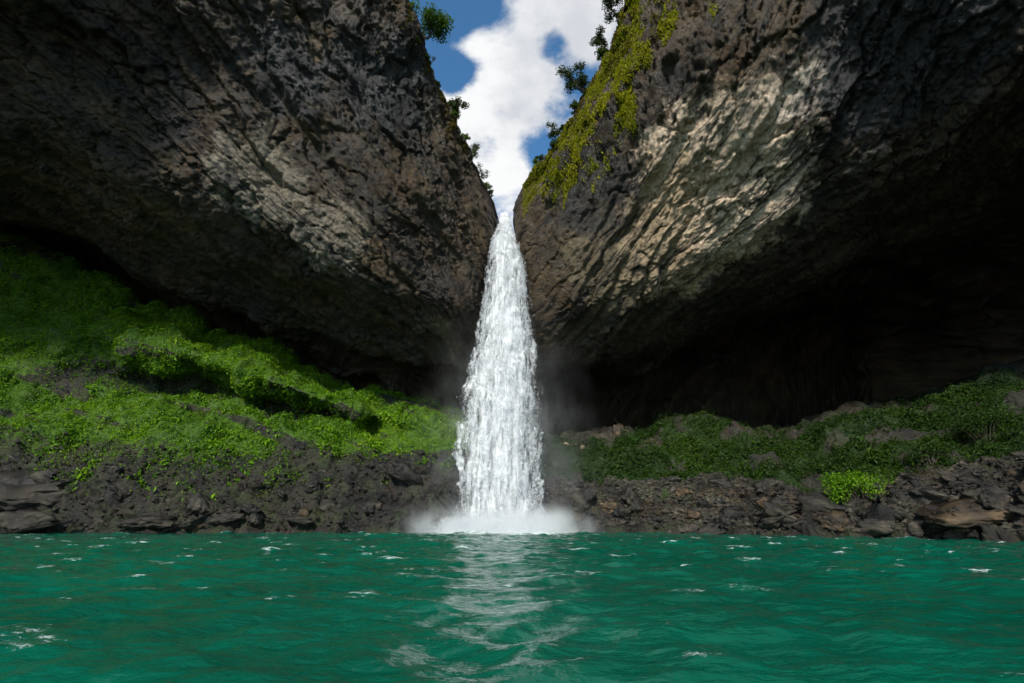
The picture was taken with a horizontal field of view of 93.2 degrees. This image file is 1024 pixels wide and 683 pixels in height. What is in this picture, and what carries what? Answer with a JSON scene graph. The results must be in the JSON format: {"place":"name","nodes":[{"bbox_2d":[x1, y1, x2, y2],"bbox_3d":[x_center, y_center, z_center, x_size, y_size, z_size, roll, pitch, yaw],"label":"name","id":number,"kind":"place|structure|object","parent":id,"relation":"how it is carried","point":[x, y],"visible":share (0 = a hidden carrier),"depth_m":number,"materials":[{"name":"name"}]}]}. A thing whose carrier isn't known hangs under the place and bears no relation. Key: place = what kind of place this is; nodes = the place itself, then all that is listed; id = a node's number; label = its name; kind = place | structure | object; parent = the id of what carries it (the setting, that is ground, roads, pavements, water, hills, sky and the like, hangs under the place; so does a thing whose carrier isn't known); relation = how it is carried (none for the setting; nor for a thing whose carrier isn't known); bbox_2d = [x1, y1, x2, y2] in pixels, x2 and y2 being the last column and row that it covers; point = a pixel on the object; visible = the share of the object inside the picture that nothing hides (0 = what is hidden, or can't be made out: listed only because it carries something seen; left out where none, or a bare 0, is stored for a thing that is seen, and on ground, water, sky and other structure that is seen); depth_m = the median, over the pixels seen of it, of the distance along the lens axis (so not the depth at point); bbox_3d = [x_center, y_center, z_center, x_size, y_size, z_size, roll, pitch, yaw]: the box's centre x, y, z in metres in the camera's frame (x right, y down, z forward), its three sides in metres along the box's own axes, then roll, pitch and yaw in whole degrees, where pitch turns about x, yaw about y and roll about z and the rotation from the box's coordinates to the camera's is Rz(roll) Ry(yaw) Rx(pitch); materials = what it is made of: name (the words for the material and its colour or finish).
{"place":"outdoors","nodes":[
{"label":"outdoors","id":0,"kind":"place"},
{"bbox_2d":[0,0,498,417],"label":"cliff","id":1,"kind":"structure","parent":0,"point":[301,179],"depth_m":46.59,"materials":[{"name":"stone"}]},
{"bbox_2d":[415,35,421,45],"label":"tufted shrub","id":2,"kind":"object","parent":1,"relation":"on","point":[418,41],"visible":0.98,"depth_m":48.80,"materials":[{"name":"green plant"}]},
{"bbox_2d":[423,52,430,60],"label":"tufted shrub","id":3,"kind":"object","parent":1,"relation":"on","point":[426,55],"visible":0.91,"depth_m":50.20,"materials":[{"name":"green plant"}]},
{"bbox_2d":[408,0,454,43],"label":"tree","id":4,"kind":"object","parent":1,"relation":"on","point":[435,24],"visible":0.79,"depth_m":51.18,"materials":[{"name":"green plant"}]},
{"bbox_2d":[376,2,494,204],"bbox_3d":[-10.009,-29.648,51.023,5.292,21.380,28.725,-13,-24,33],"label":"dry moss","id":5,"kind":"object","parent":1,"relation":"attached to","point":[452,122],"visible":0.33,"depth_m":52.82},
{"bbox_2d":[447,95,469,113],"bbox_3d":[-6.118,-26.541,54.561,2.759,3.106,2.560,0,-20,0],"label":"shrub","id":6,"kind":"object","parent":1,"relation":"on","point":[456,103],"visible":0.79,"depth_m":54.44,"materials":[{"name":"green plant"}]},
{"bbox_2d":[462,143,479,161],"bbox_3d":[-4.702,-21.668,55.639,2.426,2.840,2.320,-4,-20,10],"label":"shrub","id":7,"kind":"object","parent":1,"relation":"on","point":[474,149],"visible":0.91,"depth_m":55.20,"materials":[{"name":"green plant"}]},
{"bbox_2d":[476,162,490,178],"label":"shrub","id":8,"kind":"object","parent":1,"relation":"on","point":[482,176],"visible":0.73,"depth_m":57.48,"materials":[{"name":"green plant"}]},
{"bbox_2d":[0,223,529,533],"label":"bank","id":9,"kind":"structure","parent":0,"point":[94,484],"depth_m":47.57,"materials":[{"name":"plant"}]},
{"bbox_2d":[0,468,65,511],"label":"boulder","id":10,"kind":"object","parent":9,"relation":"on","point":[20,489],"visible":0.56,"depth_m":41.16,"materials":[{"name":"stone"}]},
{"bbox_2d":[0,508,76,533],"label":"boulder","id":11,"kind":"object","parent":9,"relation":"on","point":[29,520],"visible":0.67,"depth_m":39.07,"materials":[{"name":"stone"}]},
{"bbox_2d":[30,467,62,483],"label":"shore rock","id":12,"kind":"object","parent":9,"relation":"on","point":[45,476],"visible":0.66,"depth_m":42.28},
{"bbox_2d":[54,476,73,485],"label":"shore rock","id":13,"kind":"object","parent":9,"relation":"on","point":[65,481],"visible":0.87,"depth_m":42.16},
{"bbox_2d":[105,484,119,490],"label":"shore rock","id":14,"kind":"object","parent":9,"relation":"on","point":[112,487],"visible":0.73,"depth_m":42.65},
{"bbox_2d":[111,465,126,472],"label":"shore rock","id":15,"kind":"object","parent":9,"relation":"on","point":[117,469],"visible":0.97,"depth_m":43.48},
{"bbox_2d":[115,514,181,531],"bbox_3d":[-30.257,15.467,40.851,5.018,1.832,3.807,-2,-17,5],"label":"boulder","id":16,"kind":"object","parent":9,"relation":"on","point":[164,522],"visible":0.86,"depth_m":39.64,"materials":[{"name":"stone"}]},
{"bbox_2d":[157,504,237,534],"bbox_3d":[-26.544,15.370,40.572,7.562,1.478,3.128,-6,-36,-37],"label":"shore rock","id":17,"kind":"object","parent":9,"relation":"on","point":[190,526],"visible":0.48,"depth_m":40.11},
{"bbox_2d":[185,492,212,514],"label":"shore rock","id":18,"kind":"object","parent":9,"relation":"on","point":[197,503],"visible":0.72,"depth_m":41.75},
{"bbox_2d":[192,523,206,532],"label":"shore rock","id":19,"kind":"object","parent":9,"relation":"on","point":[196,529],"visible":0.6,"depth_m":40.28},
{"bbox_2d":[207,513,245,525],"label":"boulder","id":20,"kind":"object","parent":9,"relation":"on","point":[224,519],"visible":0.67,"depth_m":40.51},
{"bbox_2d":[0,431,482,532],"bbox_3d":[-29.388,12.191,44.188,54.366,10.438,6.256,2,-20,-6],"label":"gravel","id":21,"kind":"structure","parent":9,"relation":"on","point":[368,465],"depth_m":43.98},
{"bbox_2d":[238,503,261,513],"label":"shore rock","id":22,"kind":"object","parent":9,"relation":"on","point":[250,508],"visible":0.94,"depth_m":41.13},
{"bbox_2d":[247,512,263,524],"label":"shore rock","id":23,"kind":"object","parent":9,"relation":"on","point":[255,518],"visible":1,"depth_m":40.93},
{"bbox_2d":[0,223,529,501],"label":"ground cover","id":24,"kind":"object","parent":9,"relation":"on","point":[212,344],"visible":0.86,"depth_m":51.48,"materials":[{"name":"plant"}]},
{"bbox_2d":[276,488,286,498],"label":"boulder","id":25,"kind":"object","parent":9,"relation":"on","point":[280,493],"visible":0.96,"depth_m":43.28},
{"bbox_2d":[291,501,303,512],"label":"shore rock","id":26,"kind":"object","parent":9,"relation":"on","point":[295,505],"visible":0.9,"depth_m":43.00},
{"bbox_2d":[285,515,314,525],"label":"boulder","id":27,"kind":"object","parent":9,"relation":"on","point":[299,520],"visible":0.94,"depth_m":40.71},
{"bbox_2d":[299,508,310,516],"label":"shore rock","id":28,"kind":"object","parent":9,"relation":"on","point":[304,512],"visible":0.98,"depth_m":41.92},
{"bbox_2d":[294,480,320,492],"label":"shore rock","id":29,"kind":"object","parent":9,"relation":"on","point":[312,486],"visible":1,"depth_m":43.75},
{"bbox_2d":[319,499,333,510],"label":"boulder","id":30,"kind":"object","parent":9,"relation":"on","point":[325,504],"visible":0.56,"depth_m":43.43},
{"bbox_2d":[363,505,375,514],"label":"shore rock","id":31,"kind":"object","parent":9,"relation":"on","point":[369,509],"visible":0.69,"depth_m":42.84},
{"bbox_2d":[361,501,386,510],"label":"boulder","id":32,"kind":"object","parent":9,"relation":"on","point":[378,504],"visible":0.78,"depth_m":43.51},
{"bbox_2d":[376,463,386,469],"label":"shore rock","id":33,"kind":"object","parent":9,"relation":"on","point":[381,465],"visible":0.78,"depth_m":46.59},
{"bbox_2d":[411,450,424,463],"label":"shore rock","id":34,"kind":"object","parent":9,"relation":"on","point":[420,452],"visible":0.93,"depth_m":48.07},
{"bbox_2d":[386,461,451,502],"bbox_3d":[-9.734,13.083,46.651,4.929,2.546,11.034,39,-33,-22],"label":"shore rock","id":35,"kind":"object","parent":9,"relation":"on","point":[402,471],"visible":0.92,"depth_m":45.53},
{"bbox_2d":[449,492,458,503],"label":"shore rock","id":36,"kind":"object","parent":9,"relation":"on","point":[454,497],"visible":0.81,"depth_m":45.95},
{"bbox_2d":[420,212,585,533],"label":"waterfall","id":37,"kind":"structure","parent":0,"point":[500,412],"depth_m":46.46,"materials":[{"name":"liquid"}]},
{"bbox_2d":[0,530,1023,682],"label":"water","id":38,"kind":"structure","parent":0,"point":[477,606],"depth_m":6.95,"materials":[{"name":"liquid"}]},
{"bbox_2d":[476,234,547,438],"bbox_3d":[-0.001,8.777,69.998,8.825,42.029,34.436,0,-20,0],"label":"rock face","id":39,"kind":"object","parent":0,"point":[540,392],"visible":0.04,"depth_m":59.02},
{"bbox_2d":[409,0,623,233],"label":"sky","id":40,"kind":"structure","parent":0,"point":[501,57],"materials":[{"name":"white"}]},
{"bbox_2d":[500,358,1023,542],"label":"bank","id":41,"kind":"structure","parent":0,"point":[836,436],"depth_m":45.24,"materials":[{"name":"plant"}]},
{"bbox_2d":[557,496,574,509],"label":"shore rock","id":42,"kind":"object","parent":41,"relation":"on","point":[565,501],"visible":0.91,"depth_m":45.77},
{"bbox_2d":[562,481,583,487],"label":"shore rock","id":43,"kind":"object","parent":41,"relation":"on","point":[578,483],"visible":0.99,"depth_m":47.49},
{"bbox_2d":[567,479,579,486],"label":"shore rock","id":44,"kind":"object","parent":41,"relation":"on","point":[569,483],"visible":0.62,"depth_m":47.89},
{"bbox_2d":[561,515,595,531],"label":"shore rock","id":45,"kind":"object","parent":41,"relation":"on","point":[587,521],"visible":0.89,"depth_m":43.90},
{"bbox_2d":[572,515,584,521],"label":"shore rock","id":46,"kind":"object","parent":41,"relation":"on","point":[577,518],"visible":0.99,"depth_m":44.50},
{"bbox_2d":[571,486,596,511],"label":"shore rock","id":47,"kind":"object","parent":41,"relation":"on","point":[584,497],"visible":0.9,"depth_m":44.59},
{"bbox_2d":[599,502,618,512],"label":"boulder","id":48,"kind":"object","parent":41,"relation":"on","point":[610,506],"visible":0.52,"depth_m":44.15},
{"bbox_2d":[612,418,627,434],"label":"boulder","id":49,"kind":"object","parent":41,"relation":"on","point":[616,428],"visible":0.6,"depth_m":57.16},
{"bbox_2d":[613,506,637,521],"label":"shore rock","id":50,"kind":"object","parent":41,"relation":"on","point":[620,511],"visible":0.79,"depth_m":42.87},
{"bbox_2d":[618,487,633,504],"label":"boulder","id":51,"kind":"object","parent":41,"relation":"on","point":[627,495],"visible":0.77,"depth_m":43.88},
{"bbox_2d":[624,495,641,514],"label":"shore rock","id":52,"kind":"object","parent":41,"relation":"on","point":[634,506],"visible":0.7,"depth_m":42.43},
{"bbox_2d":[658,487,668,499],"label":"boulder","id":53,"kind":"object","parent":41,"relation":"on","point":[663,491],"visible":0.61,"depth_m":43.42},
{"bbox_2d":[655,476,681,482],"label":"boulder","id":54,"kind":"object","parent":41,"relation":"on","point":[673,479],"visible":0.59,"depth_m":44.99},
{"bbox_2d":[667,522,698,532],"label":"boulder","id":55,"kind":"object","parent":41,"relation":"on","point":[692,528],"visible":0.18,"depth_m":39.34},
{"bbox_2d":[676,487,693,496],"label":"boulder","id":56,"kind":"object","parent":41,"relation":"on","point":[681,491],"visible":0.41,"depth_m":43.12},
{"bbox_2d":[683,508,700,523],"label":"shore rock","id":57,"kind":"object","parent":41,"relation":"on","point":[691,514],"visible":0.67,"depth_m":39.84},
{"bbox_2d":[696,498,712,508],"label":"shore rock","id":58,"kind":"object","parent":41,"relation":"on","point":[706,503],"visible":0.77,"depth_m":39.86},
{"bbox_2d":[690,521,726,534],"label":"shore rock","id":59,"kind":"object","parent":41,"relation":"on","point":[713,528],"visible":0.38,"depth_m":38.15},
{"bbox_2d":[707,511,726,528],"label":"shore rock","id":60,"kind":"object","parent":41,"relation":"on","point":[722,517],"visible":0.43,"depth_m":38.16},
{"bbox_2d":[710,496,723,503],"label":"shore rock","id":61,"kind":"object","parent":41,"relation":"on","point":[717,500],"visible":0.89,"depth_m":40.69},
{"bbox_2d":[701,477,733,489],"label":"boulder","id":62,"kind":"object","parent":41,"relation":"on","point":[723,483],"visible":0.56,"depth_m":42.47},
{"bbox_2d":[720,505,762,528],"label":"shore rock","id":63,"kind":"object","parent":41,"relation":"on","point":[730,512],"visible":0.88,"depth_m":38.48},
{"bbox_2d":[736,516,753,525],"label":"shore rock","id":64,"kind":"object","parent":41,"relation":"on","point":[744,517],"visible":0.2,"depth_m":37.95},
{"bbox_2d":[747,505,757,512],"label":"shore rock","id":65,"kind":"object","parent":41,"relation":"on","point":[751,508],"visible":0.7,"depth_m":39.41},
{"bbox_2d":[753,497,768,511],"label":"shore rock","id":66,"kind":"object","parent":41,"relation":"on","point":[759,503],"visible":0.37,"depth_m":37.76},
{"bbox_2d":[736,488,797,518],"bbox_3d":[19.575,12.813,36.675,11.919,1.829,2.708,34,-13,-19],"label":"shore rock","id":67,"kind":"object","parent":41,"relation":"on","point":[772,509],"visible":0.41,"depth_m":36.10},
{"bbox_2d":[751,478,786,494],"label":"boulder","id":68,"kind":"object","parent":41,"relation":"on","point":[776,485],"visible":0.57,"depth_m":40.63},
{"bbox_2d":[749,498,788,505],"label":"shore rock","id":69,"kind":"object","parent":41,"relation":"on","point":[778,500],"visible":0.3,"depth_m":37.84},
{"bbox_2d":[522,455,1023,538],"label":"gravel","id":70,"kind":"structure","parent":41,"relation":"on","point":[971,470],"depth_m":39.96,"materials":[{"name":"stone"}]},
{"bbox_2d":[524,364,1023,491],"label":"ground cover","id":71,"kind":"object","parent":41,"relation":"on","point":[973,389],"visible":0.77,"depth_m":47.58,"materials":[{"name":"plant"}]},
{"bbox_2d":[752,509,796,528],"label":"boulder","id":72,"kind":"object","parent":41,"relation":"on","point":[768,522],"visible":0.59,"depth_m":36.11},
{"bbox_2d":[765,517,793,528],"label":"shore rock","id":73,"kind":"object","parent":41,"relation":"on","point":[787,522],"visible":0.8,"depth_m":35.32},
{"bbox_2d":[796,492,850,513],"bbox_3d":[22.692,12.149,35.187,2.236,2.117,3.649,11,-7,-26],"label":"shore rock","id":74,"kind":"object","parent":41,"relation":"on","point":[813,502],"visible":0.61,"depth_m":35.07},
{"bbox_2d":[813,510,849,531],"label":"boulder","id":75,"kind":"object","parent":41,"relation":"on","point":[836,519],"visible":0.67,"depth_m":33.52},
{"bbox_2d":[839,499,859,506],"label":"shore rock","id":76,"kind":"object","parent":41,"relation":"on","point":[851,502],"visible":0.48,"depth_m":34.31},
{"bbox_2d":[816,470,898,504],"bbox_3d":[25.270,10.636,35.208,5.686,2.385,3.971,5,-21,-13],"label":"bush","id":77,"kind":"object","parent":41,"relation":"on","point":[838,485],"visible":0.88,"depth_m":34.92,"materials":[{"name":"green plant"}]},
{"bbox_2d":[853,507,867,517],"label":"shore rock","id":78,"kind":"object","parent":41,"relation":"on","point":[861,512],"visible":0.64,"depth_m":33.09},
{"bbox_2d":[856,487,889,501],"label":"shore rock","id":79,"kind":"object","parent":41,"relation":"on","point":[871,496],"visible":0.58,"depth_m":34.15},
{"bbox_2d":[851,518,895,536],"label":"boulder","id":80,"kind":"object","parent":41,"relation":"on","point":[873,527],"visible":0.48,"depth_m":31.72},
{"bbox_2d":[861,484,898,520],"bbox_3d":[24.548,11.329,32.066,1.829,3.197,5.785,39,-10,44],"label":"shore rock","id":81,"kind":"object","parent":41,"relation":"on","point":[878,510],"visible":0.43,"depth_m":31.94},
{"bbox_2d":[885,499,898,504],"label":"shore rock","id":82,"kind":"object","parent":41,"relation":"on","point":[890,501],"visible":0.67,"depth_m":32.58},
{"bbox_2d":[887,488,911,501],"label":"boulder","id":83,"kind":"object","parent":41,"relation":"on","point":[908,497],"visible":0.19,"depth_m":32.89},
{"bbox_2d":[895,513,906,520],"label":"shore rock","id":84,"kind":"object","parent":41,"relation":"on","point":[900,516],"visible":0.92,"depth_m":31.24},
{"bbox_2d":[899,474,921,486],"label":"shore rock","id":85,"kind":"object","parent":41,"relation":"on","point":[913,479],"visible":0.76,"depth_m":33.77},
{"bbox_2d":[903,519,925,537],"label":"shore rock","id":86,"kind":"object","parent":41,"relation":"on","point":[913,528],"visible":0.49,"depth_m":30.00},
{"bbox_2d":[898,441,954,464],"bbox_3d":[30.842,8.396,36.001,4.068,1.790,2.709,0,-20,0],"label":"bush","id":87,"kind":"object","parent":41,"relation":"on","point":[937,450],"visible":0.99,"depth_m":35.55,"materials":[{"name":"green plant"}]},
{"bbox_2d":[904,519,949,536],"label":"boulder","id":88,"kind":"object","parent":41,"relation":"on","point":[926,527],"visible":0.27,"depth_m":29.93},
{"bbox_2d":[896,487,958,505],"bbox_3d":[28.116,10.724,32.545,3.481,1.841,3.705,12,-23,-29],"label":"boulder","id":89,"kind":"object","parent":41,"relation":"on","point":[924,496],"visible":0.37,"depth_m":31.66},
{"bbox_2d":[937,471,959,482],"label":"shore rock","id":90,"kind":"object","parent":41,"relation":"on","point":[948,477],"visible":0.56,"depth_m":32.53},
{"bbox_2d":[943,527,966,539],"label":"shore rock","id":91,"kind":"object","parent":41,"relation":"on","point":[950,533],"visible":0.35,"depth_m":28.59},
{"bbox_2d":[916,498,1012,531],"bbox_3d":[27.969,10.588,29.494,5.865,2.146,4.255,-3,-20,7],"label":"boulder","id":92,"kind":"object","parent":41,"relation":"on","point":[964,514],"visible":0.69,"depth_m":28.26,"materials":[{"name":"stone"}]},
{"bbox_2d":[957,475,977,484],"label":"shore rock","id":93,"kind":"object","parent":41,"relation":"on","point":[967,480],"visible":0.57,"depth_m":31.75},
{"bbox_2d":[965,527,981,538],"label":"shore rock","id":94,"kind":"object","parent":41,"relation":"on","point":[974,533],"visible":0.59,"depth_m":27.93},
{"bbox_2d":[935,405,1021,443],"bbox_3d":[36.500,6.600,37.665,6.288,3.152,4.603,0,-20,0],"label":"bush","id":95,"kind":"object","parent":41,"relation":"on","point":[969,427],"visible":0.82,"depth_m":37.31,"materials":[{"name":"green plant"}]},
{"bbox_2d":[960,483,1009,499],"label":"shore rock","id":96,"kind":"object","parent":41,"relation":"on","point":[972,493],"visible":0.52,"depth_m":29.82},
{"bbox_2d":[972,479,997,486],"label":"shore rock","id":97,"kind":"object","parent":41,"relation":"on","point":[981,482],"visible":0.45,"depth_m":31.29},
{"bbox_2d":[981,460,1005,466],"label":"shore rock","id":98,"kind":"object","parent":41,"relation":"on","point":[988,464],"visible":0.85,"depth_m":32.37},
{"bbox_2d":[976,489,1013,511],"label":"shore rock","id":99,"kind":"object","parent":41,"relation":"on","point":[991,499],"visible":0.81,"depth_m":28.15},
{"bbox_2d":[1004,470,1015,475],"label":"shore rock","id":100,"kind":"object","parent":41,"relation":"on","point":[1009,472],"visible":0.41,"depth_m":31.02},
{"bbox_2d":[1005,504,1023,516],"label":"shore rock","id":101,"kind":"object","parent":41,"relation":"on","point":[1018,509],"visible":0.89,"depth_m":27.07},
{"bbox_2d":[1006,451,1023,459],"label":"shore rock","id":102,"kind":"object","parent":41,"relation":"on","point":[1020,454],"visible":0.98,"depth_m":31.68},
{"bbox_2d":[1009,494,1023,503],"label":"shore rock","id":103,"kind":"object","parent":41,"relation":"on","point":[1018,498],"visible":0.97,"depth_m":27.42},
{"bbox_2d":[1018,479,1023,493],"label":"shore rock","id":104,"kind":"object","parent":41,"relation":"on","point":[1021,485],"visible":0.98,"depth_m":28.14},
{"bbox_2d":[513,0,1023,436],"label":"cliff","id":105,"kind":"structure","parent":0,"point":[786,212],"depth_m":48.33,"materials":[{"name":"stone"}]},
{"bbox_2d":[548,139,557,149],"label":"tufted shrub","id":106,"kind":"object","parent":105,"relation":"on","point":[551,144],"visible":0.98,"depth_m":55.29,"materials":[{"name":"green plant"}]},
{"bbox_2d":[546,121,560,141],"bbox_3d":[4.917,-23.947,55.376,2.426,2.662,1.645,9,-22,-23],"label":"shrub","id":107,"kind":"object","parent":105,"relation":"on","point":[553,133],"visible":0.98,"depth_m":55.23,"materials":[{"name":"green plant"}]},
{"bbox_2d":[516,0,661,204],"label":"dry moss","id":108,"kind":"object","parent":105,"relation":"attached to","point":[657,17],"visible":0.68,"depth_m":50.06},
{"bbox_2d":[589,24,608,56],"bbox_3d":[9.392,-31.767,51.581,2.156,2.917,2.884,0,-20,0],"label":"shrub","id":109,"kind":"object","parent":105,"relation":"on","point":[597,39],"visible":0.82,"depth_m":51.46,"materials":[{"name":"green plant"}]},
{"bbox_2d":[600,47,608,56],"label":"tufted shrub","id":110,"kind":"object","parent":105,"relation":"on","point":[605,49],"visible":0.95,"depth_m":51.15,"materials":[{"name":"green plant"}]},
{"bbox_2d":[522,0,719,216],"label":"moss","id":111,"kind":"object","parent":105,"relation":"attached to","point":[622,113],"visible":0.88,"depth_m":49.27,"materials":[{"name":"plant"}]},
{"bbox_2d":[555,61,590,94],"bbox_3d":[6.706,-28.724,53.285,4.103,3.145,3.543,0,-20,0],"label":"tree","id":112,"kind":"object","parent":111,"relation":"on","point":[571,83],"visible":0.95,"depth_m":52.83,"materials":[{"name":"green plant"}]},
{"bbox_2d":[601,0,623,24],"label":"shrub","id":113,"kind":"object","parent":111,"relation":"on","point":[609,5],"visible":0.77,"depth_m":49.90,"materials":[{"name":"green plant"}]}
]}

